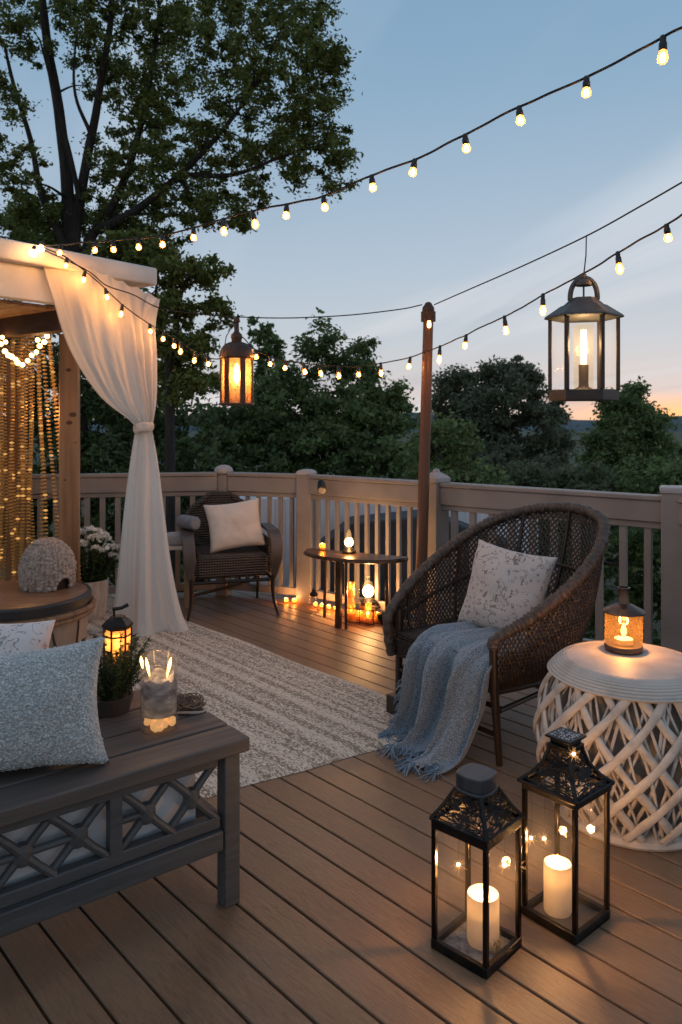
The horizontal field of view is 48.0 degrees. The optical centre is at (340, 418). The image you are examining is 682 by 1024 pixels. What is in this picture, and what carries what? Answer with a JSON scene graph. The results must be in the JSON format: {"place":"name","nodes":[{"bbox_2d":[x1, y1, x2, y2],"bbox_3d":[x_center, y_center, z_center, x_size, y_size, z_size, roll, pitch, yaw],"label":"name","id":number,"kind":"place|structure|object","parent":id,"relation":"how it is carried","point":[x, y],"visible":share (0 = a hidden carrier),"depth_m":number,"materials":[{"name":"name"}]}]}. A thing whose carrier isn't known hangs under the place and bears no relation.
{"place":"outdoors","nodes":[
{"label":"outdoors","id":0,"kind":"place"},
{"bbox_2d":[310,589,317,596],"bbox_3d":[-0.204,1.361,5.740,0.076,0.177,0.076,0,0,0],"label":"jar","id":1,"kind":"object","parent":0,"point":[313,593],"visible":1,"depth_m":5.72,"materials":[{"name":"brown glass"}]},
{"bbox_2d":[0,591,681,1023],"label":"deck floor","id":2,"kind":"structure","parent":0,"point":[326,919],"depth_m":2.21,"materials":[{"name":"brown wood"}]},
{"bbox_2d":[0,238,156,581],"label":"pergola","id":3,"kind":"object","parent":2,"relation":"on","point":[22,276],"visible":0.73,"depth_m":5.06,"materials":[{"name":"white paint"}]},
{"bbox_2d":[0,334,49,366],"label":"festoon","id":4,"kind":"object","parent":3,"relation":"hanging from","point":[10,355],"visible":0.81,"depth_m":5.19,"materials":[{"name":"white glass"}]},
{"bbox_2d":[29,246,36,256],"bbox_3d":[-1.776,-0.967,4.424,0.040,0.068,0.049,0,0,0],"label":"corner bulb","id":5,"kind":"object","parent":3,"relation":"attached to","point":[32,253],"visible":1,"depth_m":4.41,"materials":[{"name":"white"}]},
{"bbox_2d":[37,241,43,251],"bbox_3d":[-1.769,-1.016,4.524,0.040,0.068,0.049,0,0,0],"label":"corner bulb","id":6,"kind":"object","parent":3,"relation":"attached to","point":[40,249],"visible":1,"depth_m":4.51,"materials":[{"name":"white"}]},
{"bbox_2d":[0,334,81,581],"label":"bead curtain","id":7,"kind":"object","parent":3,"relation":"hanging from","point":[22,453],"visible":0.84,"depth_m":5.48,"materials":[{"name":"gold metal"}]},
{"bbox_2d":[43,267,188,636],"bbox_3d":[-1.522,0.205,5.045,0.992,2.471,0.355,0,0,-37],"label":"curtain","id":8,"kind":"object","parent":3,"relation":"hanging from","point":[113,352],"visible":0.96,"depth_m":5.13,"materials":[{"name":"white fabric"}]},
{"bbox_2d":[43,26,681,254],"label":"string lights","id":9,"kind":"object","parent":3,"relation":"hanging from","point":[662,38],"visible":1,"depth_m":2.90,"materials":[{"name":"black rubber"}]},
{"bbox_2d":[0,689,249,937],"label":"bench","id":10,"kind":"object","parent":2,"relation":"on","point":[73,836],"visible":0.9,"depth_m":2.10,"materials":[{"name":"grey wood"}]},
{"bbox_2d":[0,620,54,653],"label":"floral cushion","id":11,"kind":"object","parent":10,"relation":"on","point":[22,637],"visible":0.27,"depth_m":2.52,"materials":[{"name":"white fabric"}]},
{"bbox_2d":[0,635,109,771],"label":"knit cushion","id":12,"kind":"object","parent":10,"relation":"on","point":[48,708],"visible":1,"depth_m":2.04,"materials":[{"name":"fabric"}]},
{"bbox_2d":[81,629,150,717],"bbox_3d":[-0.743,0.826,2.501,0.265,0.257,0.288,0,0,0],"label":"herb pot","id":13,"kind":"object","parent":10,"relation":"on","point":[115,684],"visible":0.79,"depth_m":2.47,"materials":[{"name":"green"}]},
{"bbox_2d":[102,603,132,689],"bbox_3d":[-0.775,0.798,2.660,0.105,0.313,0.092,0,0,-20],"label":"table lantern","id":14,"kind":"object","parent":10,"relation":"on","point":[113,624],"visible":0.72,"depth_m":2.63,"materials":[{"name":"black metal"}]},
{"bbox_2d":[140,657,176,731],"bbox_3d":[-0.562,0.841,2.367,0.115,0.228,0.115,0,0,0],"label":"hurricane candle","id":15,"kind":"object","parent":10,"relation":"on","point":[158,698],"visible":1,"depth_m":2.33,"materials":[{"name":"clear glass"}]},
{"bbox_2d":[175,693,207,713],"bbox_3d":[-0.501,0.934,2.516,0.129,0.045,0.111,0,0,0],"label":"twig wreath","id":16,"kind":"object","parent":10,"relation":"on","point":[185,705],"visible":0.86,"depth_m":2.49,"materials":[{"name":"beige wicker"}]},
{"bbox_2d":[167,532,189,607],"bbox_3d":[-1.283,1.167,5.950,0.260,0.566,0.208,0,0,0],"label":"side stool","id":17,"kind":"object","parent":2,"relation":"on","point":[174,541],"visible":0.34,"depth_m":5.86,"materials":[{"name":"white paint"}]},
{"bbox_2d":[178,491,282,621],"bbox_3d":[-0.873,1.020,5.875,0.731,0.869,0.685,0,0,-17],"label":"armchair","id":18,"kind":"object","parent":2,"relation":"on","point":[200,561],"visible":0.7,"depth_m":5.66,"materials":[{"name":"black wicker"}]},
{"bbox_2d":[176,515,200,529],"bbox_3d":[-1.136,0.770,5.708,0.105,0.102,0.244,0,0,-42],"label":"blanket roll","id":19,"kind":"object","parent":18,"relation":"on","point":[188,522],"visible":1,"depth_m":5.64,"materials":[{"name":"grey fabric"}]},
{"bbox_2d":[203,498,265,553],"bbox_3d":[-0.801,0.805,5.791,0.448,0.391,0.226,0,0,-22],"label":"armchair cushion","id":20,"kind":"object","parent":18,"relation":"on","point":[235,525],"visible":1,"depth_m":5.73,"materials":[{"name":"beige fabric"}]},
{"bbox_2d":[85,594,404,798],"bbox_3d":[-2.055,1.442,4.128,3.279,0.013,4.204,0,0,-42],"label":"rug","id":21,"kind":"object","parent":2,"relation":"on","point":[286,716],"visible":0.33,"depth_m":3.91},
{"bbox_2d":[0,579,95,647],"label":"drum table","id":22,"kind":"object","parent":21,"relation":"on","point":[67,609],"visible":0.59,"depth_m":4.36,"materials":[{"name":"brown wood"}]},
{"bbox_2d":[17,537,76,591],"bbox_3d":[-1.798,0.880,4.701,0.342,0.310,0.341,0,0,0],"label":"knit pouf","id":23,"kind":"object","parent":22,"relation":"on","point":[47,564],"visible":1,"depth_m":4.58,"materials":[{"name":"fabric"}]},
{"bbox_2d":[80,525,119,620],"bbox_3d":[-1.827,1.110,5.587,0.497,0.680,0.451,0,0,-24],"label":"flower pot","id":24,"kind":"object","parent":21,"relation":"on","point":[101,557],"visible":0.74,"depth_m":5.50,"materials":[{"name":"white"}]},
{"bbox_2d":[0,465,681,652],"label":"deck railing","id":25,"kind":"object","parent":2,"relation":"on","point":[648,513],"visible":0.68,"depth_m":5.59,"materials":[{"name":"grey wood"}]},
{"bbox_2d":[317,480,326,493],"bbox_3d":[-0.144,0.518,5.819,0.071,0.106,0.152,0,0,0],"label":"rail spotlight","id":26,"kind":"object","parent":25,"relation":"attached to","point":[321,488],"visible":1,"depth_m":5.76,"materials":[{"name":"black metal"}]},
{"bbox_2d":[304,548,407,629],"bbox_3d":[0.053,1.205,5.390,0.804,0.490,0.290,0,0,27],"label":"half round table","id":27,"kind":"object","parent":2,"relation":"on","point":[338,558],"visible":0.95,"depth_m":5.31,"materials":[{"name":"brown wood"}]},
{"bbox_2d":[342,538,355,553],"bbox_3d":[0.057,0.875,5.480,0.100,0.165,0.100,0,0,0],"label":"jar lamp","id":28,"kind":"object","parent":27,"relation":"on","point":[348,549],"visible":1,"depth_m":5.46,"materials":[{"name":"white glass"}]},
{"bbox_2d":[347,604,379,625],"bbox_3d":[0.157,1.393,5.460,0.217,0.115,0.126,0,0,25],"label":"wire rack","id":29,"kind":"object","parent":2,"relation":"on","point":[366,610],"visible":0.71,"depth_m":5.42,"materials":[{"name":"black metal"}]},
{"bbox_2d":[348,607,353,619],"bbox_3d":[0.072,1.380,5.470,0.060,0.110,0.060,0,0,0],"label":"candle jar","id":30,"kind":"object","parent":29,"relation":"in","point":[350,615],"visible":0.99,"depth_m":5.45,"materials":[{"name":"orange glass"}]},
{"bbox_2d":[356,611,362,619],"bbox_3d":[0.133,1.396,5.450,0.058,0.078,0.058,0,0,0],"label":"votive","id":31,"kind":"object","parent":29,"relation":"in","point":[357,617],"visible":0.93,"depth_m":5.44,"materials":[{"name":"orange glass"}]},
{"bbox_2d":[364,611,371,621],"bbox_3d":[0.189,1.394,5.410,0.068,0.082,0.068,0,0,0],"label":"votive","id":32,"kind":"object","parent":29,"relation":"in","point":[367,619],"visible":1,"depth_m":5.40,"materials":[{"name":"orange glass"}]},
{"bbox_2d":[360,604,376,617],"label":"wooden block","id":33,"kind":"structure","parent":2,"relation":"on","point":[363,613],"depth_m":5.57,"materials":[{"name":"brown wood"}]},
{"bbox_2d":[359,585,377,604],"bbox_3d":[0.200,1.255,5.620,0.136,0.190,0.136,0,0,0],"label":"jar lamp","id":34,"kind":"object","parent":33,"relation":"on","point":[368,592],"visible":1,"depth_m":5.59,"materials":[{"name":"white glass"}]},
{"bbox_2d":[414,302,435,626],"bbox_3d":[0.567,0.329,5.195,0.150,2.243,0.109,0,0,0],"label":"light pole","id":35,"kind":"object","parent":2,"relation":"on","point":[428,315],"visible":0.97,"depth_m":5.17,"materials":[{"name":"brown wood"}]},
{"bbox_2d":[39,214,681,377],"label":"string lights","id":36,"kind":"object","parent":35,"relation":"hanging from","point":[667,230],"visible":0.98,"depth_m":4.82,"materials":[{"name":"black rubber"}]},
{"bbox_2d":[44,182,681,318],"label":"support cable","id":37,"kind":"object","parent":35,"relation":"attached to","point":[676,185],"visible":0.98,"depth_m":4.73,"materials":[{"name":"black metal"}]},
{"bbox_2d":[218,314,254,405],"bbox_3d":[-0.708,-0.402,5.200,0.244,0.624,0.244,0,0,-8],"label":"hanging lantern","id":38,"kind":"object","parent":37,"relation":"hanging from","point":[236,348],"visible":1,"depth_m":5.14,"materials":[{"name":"orange metal"}]},
{"bbox_2d":[544,236,623,400],"bbox_3d":[1.040,-0.460,3.319,0.287,0.766,0.370,0,0,-14],"label":"hanging lantern","id":39,"kind":"object","parent":37,"relation":"hanging from","point":[584,308],"visible":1,"depth_m":3.25,"materials":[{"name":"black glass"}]},
{"bbox_2d":[429,763,523,979],"bbox_3d":[0.372,1.210,2.105,0.190,0.481,0.190,0,0,43],"label":"floor lantern","id":40,"kind":"object","parent":2,"relation":"on","point":[475,789],"visible":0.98,"depth_m":2.08,"materials":[{"name":"black metal"}]},
{"bbox_2d":[453,840,466,870],"bbox_3d":[0.319,1.179,2.091,0.039,0.117,0.034,0,0,-25],"label":"fairy light","id":41,"kind":"object","parent":40,"relation":"in","point":[458,865],"visible":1,"depth_m":2.09,"materials":[{"name":"white glass"}]},
{"bbox_2d":[467,884,498,950],"bbox_3d":[0.392,1.371,2.115,0.088,0.138,0.088,0,0,0],"label":"pillar candle","id":42,"kind":"object","parent":40,"relation":"in","point":[475,916],"visible":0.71,"depth_m":2.08,"materials":[{"name":"beige wax"}]},
{"bbox_2d":[489,932,512,957],"bbox_3d":[0.416,1.420,2.079,0.084,0.041,0.098,0,0,0],"label":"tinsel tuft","id":43,"kind":"object","parent":40,"relation":"in","point":[499,947],"visible":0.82,"depth_m":2.07,"materials":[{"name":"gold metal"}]},
{"bbox_2d":[498,822,508,869],"bbox_3d":[0.456,1.189,2.131,0.040,0.138,0.031,0,0,0],"label":"fairy light","id":44,"kind":"object","parent":40,"relation":"in","point":[504,864],"visible":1,"depth_m":2.13,"materials":[{"name":"white glass"}]},
{"bbox_2d":[382,502,610,766],"bbox_3d":[0.811,0.944,3.719,0.995,1.017,0.920,0,0,-34],"label":"wicker chair","id":45,"kind":"object","parent":2,"relation":"on","point":[530,659],"visible":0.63,"depth_m":3.75,"materials":[{"name":"brown wicker"}]},
{"bbox_2d":[375,621,544,782],"bbox_3d":[0.476,1.210,3.406,0.708,0.475,0.545,0,0,-33],"label":"throw blanket","id":46,"kind":"object","parent":45,"relation":"on","point":[437,716],"visible":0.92,"depth_m":3.37,"materials":[{"name":"blue fabric"}]},
{"bbox_2d":[457,539,557,639],"bbox_3d":[0.793,0.830,3.690,0.466,0.447,0.221,0,0,43],"label":"printed cushion","id":47,"kind":"object","parent":45,"relation":"on","point":[506,587],"visible":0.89,"depth_m":3.63,"materials":[{"name":"white fabric"}]},
{"bbox_2d":[517,727,614,944],"bbox_3d":[0.655,1.184,2.235,0.202,0.531,0.202,0,0,-41],"label":"floor lantern","id":48,"kind":"object","parent":2,"relation":"on","point":[584,920],"visible":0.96,"depth_m":2.21,"materials":[{"name":"black metal"}]},
{"bbox_2d":[526,809,534,846],"bbox_3d":[0.555,1.163,2.240,0.033,0.169,0.035,0,0,0],"label":"fairy light","id":49,"kind":"object","parent":48,"relation":"in","point":[531,838],"visible":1,"depth_m":2.24,"materials":[{"name":"white glass"}]},
{"bbox_2d":[538,798,550,843],"bbox_3d":[0.594,1.163,2.242,0.027,0.169,0.037,0,0,-28],"label":"fairy light","id":50,"kind":"object","parent":48,"relation":"in","point":[544,839],"visible":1,"depth_m":2.24,"materials":[{"name":"white glass"}]},
{"bbox_2d":[544,854,571,918],"bbox_3d":[0.635,1.357,2.247,0.080,0.166,0.080,0,0,0],"label":"pillar candle","id":51,"kind":"object","parent":48,"relation":"on","point":[557,886],"visible":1,"depth_m":2.21,"materials":[{"name":"beige wax"}]},
{"bbox_2d":[567,749,577,760],"bbox_3d":[0.655,0.949,2.163,0.040,0.042,0.037,0,0,0],"label":"fairy light","id":52,"kind":"object","parent":48,"relation":"in","point":[573,753],"visible":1,"depth_m":2.16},
{"bbox_2d":[533,640,681,851],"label":"garden stool","id":53,"kind":"object","parent":2,"relation":"on","point":[623,713],"visible":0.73,"depth_m":2.59,"materials":[{"name":"white wicker"}]},
{"bbox_2d":[602,586,645,655],"bbox_3d":[1.080,0.764,2.930,0.160,0.241,0.160,0,0,0],"label":"glass lantern","id":54,"kind":"object","parent":53,"relation":"on","point":[623,607],"visible":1,"depth_m":2.90,"materials":[{"name":"brown metal"}]},
{"bbox_2d":[0,0,681,419],"label":"sky","id":55,"kind":"structure","parent":0,"point":[428,73],"materials":[{"name":"blue"}]},
{"bbox_2d":[1,431,681,639],"bbox_3d":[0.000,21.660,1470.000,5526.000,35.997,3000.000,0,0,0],"label":"lawn","id":56,"kind":"structure","parent":0,"point":[657,626],"depth_m":78.33,"materials":[{"name":"green plant"}]},
{"bbox_2d":[0,196,240,592],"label":"dense tree","id":57,"kind":"object","parent":56,"relation":"on","point":[117,446],"visible":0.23,"depth_m":11.46,"materials":[{"name":"green plant"}]},
{"bbox_2d":[79,226,242,592],"bbox_3d":[-2.047,0.828,8.684,1.906,6.050,1.409,0,0,0],"label":"young tree","id":58,"kind":"object","parent":56,"relation":"on","point":[177,374],"visible":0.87,"depth_m":8.52,"materials":[{"name":"green plant"}]},
{"bbox_2d":[0,0,363,524],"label":"oak tree","id":59,"kind":"object","parent":56,"relation":"on","point":[68,218],"visible":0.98,"depth_m":10.23,"materials":[{"name":"green plant"}]},
{"bbox_2d":[239,316,290,383],"bbox_3d":[-1.551,0.893,15.464,1.179,5.917,1.030,0,0,0],"label":"sapling","id":60,"kind":"object","parent":56,"relation":"on","point":[271,344],"visible":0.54,"depth_m":15.37,"materials":[{"name":"green plant"}]},
{"bbox_2d":[176,307,442,507],"bbox_3d":[-0.662,0.921,13.435,4.867,5.916,4.251,0,0,0],"label":"broad tree","id":61,"kind":"object","parent":56,"relation":"on","point":[328,427],"visible":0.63,"depth_m":13.14,"materials":[{"name":"green plant"}]},
{"bbox_2d":[212,496,537,613],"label":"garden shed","id":62,"kind":"structure","parent":56,"relation":"on","point":[463,520],"depth_m":7.42,"materials":[{"name":"brown wood"}]},
{"bbox_2d":[395,409,514,485],"bbox_3d":[1.397,1.865,9.872,1.724,3.986,1.870,0,0,0],"label":"light shrub","id":63,"kind":"object","parent":56,"relation":"on","point":[451,450],"visible":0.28,"depth_m":9.76,"materials":[{"name":"green plant"}]},
{"bbox_2d":[431,354,583,482],"bbox_3d":[4.888,0.991,23.041,5.383,6.030,5.724,0,0,0],"label":"round tree","id":64,"kind":"object","parent":56,"relation":"on","point":[486,403],"visible":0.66,"depth_m":23.36,"materials":[{"name":"green plant"}]},
{"bbox_2d":[491,458,640,610],"bbox_3d":[3.547,2.260,12.708,3.037,3.222,2.450,0,0,0],"label":"shrub","id":65,"kind":"object","parent":56,"relation":"on","point":[528,475],"visible":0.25,"depth_m":12.77,"materials":[{"name":"green plant"}]},
{"bbox_2d":[539,492,660,645],"bbox_3d":[2.905,2.316,7.597,1.940,3.120,1.561,0,0,0],"label":"leafy bush","id":66,"kind":"object","parent":56,"relation":"on","point":[636,563],"visible":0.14,"depth_m":7.37,"materials":[{"name":"green plant"}]},
{"bbox_2d":[569,375,681,585],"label":"upright tree","id":67,"kind":"object","parent":56,"relation":"on","point":[631,423],"visible":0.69,"depth_m":16.49,"materials":[{"name":"green plant"}]},
{"bbox_2d":[602,445,681,531],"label":"edge shrub","id":68,"kind":"object","parent":56,"relation":"on","point":[656,474],"visible":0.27,"depth_m":12.20,"materials":[{"name":"green plant"}]},
{"bbox_2d":[34,412,681,431],"bbox_3d":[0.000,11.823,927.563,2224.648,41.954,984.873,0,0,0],"label":"hills","id":69,"kind":"structure","parent":0,"point":[583,424],"depth_m":854.43,"materials":[{"name":"green plant"}]},
{"bbox_2d":[375,613,383,624],"bbox_3d":[0.307,1.403,5.418,0.130,0.094,0.086,0,0,0],"label":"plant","id":70,"kind":"object","parent":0,"point":[379,616],"visible":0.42,"depth_m":5.41,"materials":[{"name":"black plant"}]},
{"bbox_3d":[0.068,1.372,5.580,0.072,0.156,0.071,0,0,0],"label":"bottle","id":71,"kind":"object","parent":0,"visible":0},
{"bbox_2d":[348,582,353,595],"bbox_3d":[0.068,1.240,5.580,0.068,0.104,0.068,0,0,0],"label":"candle jar","id":72,"kind":"object","parent":71,"relation":"on","point":[350,592],"visible":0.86,"depth_m":5.56,"materials":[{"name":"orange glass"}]}
]}

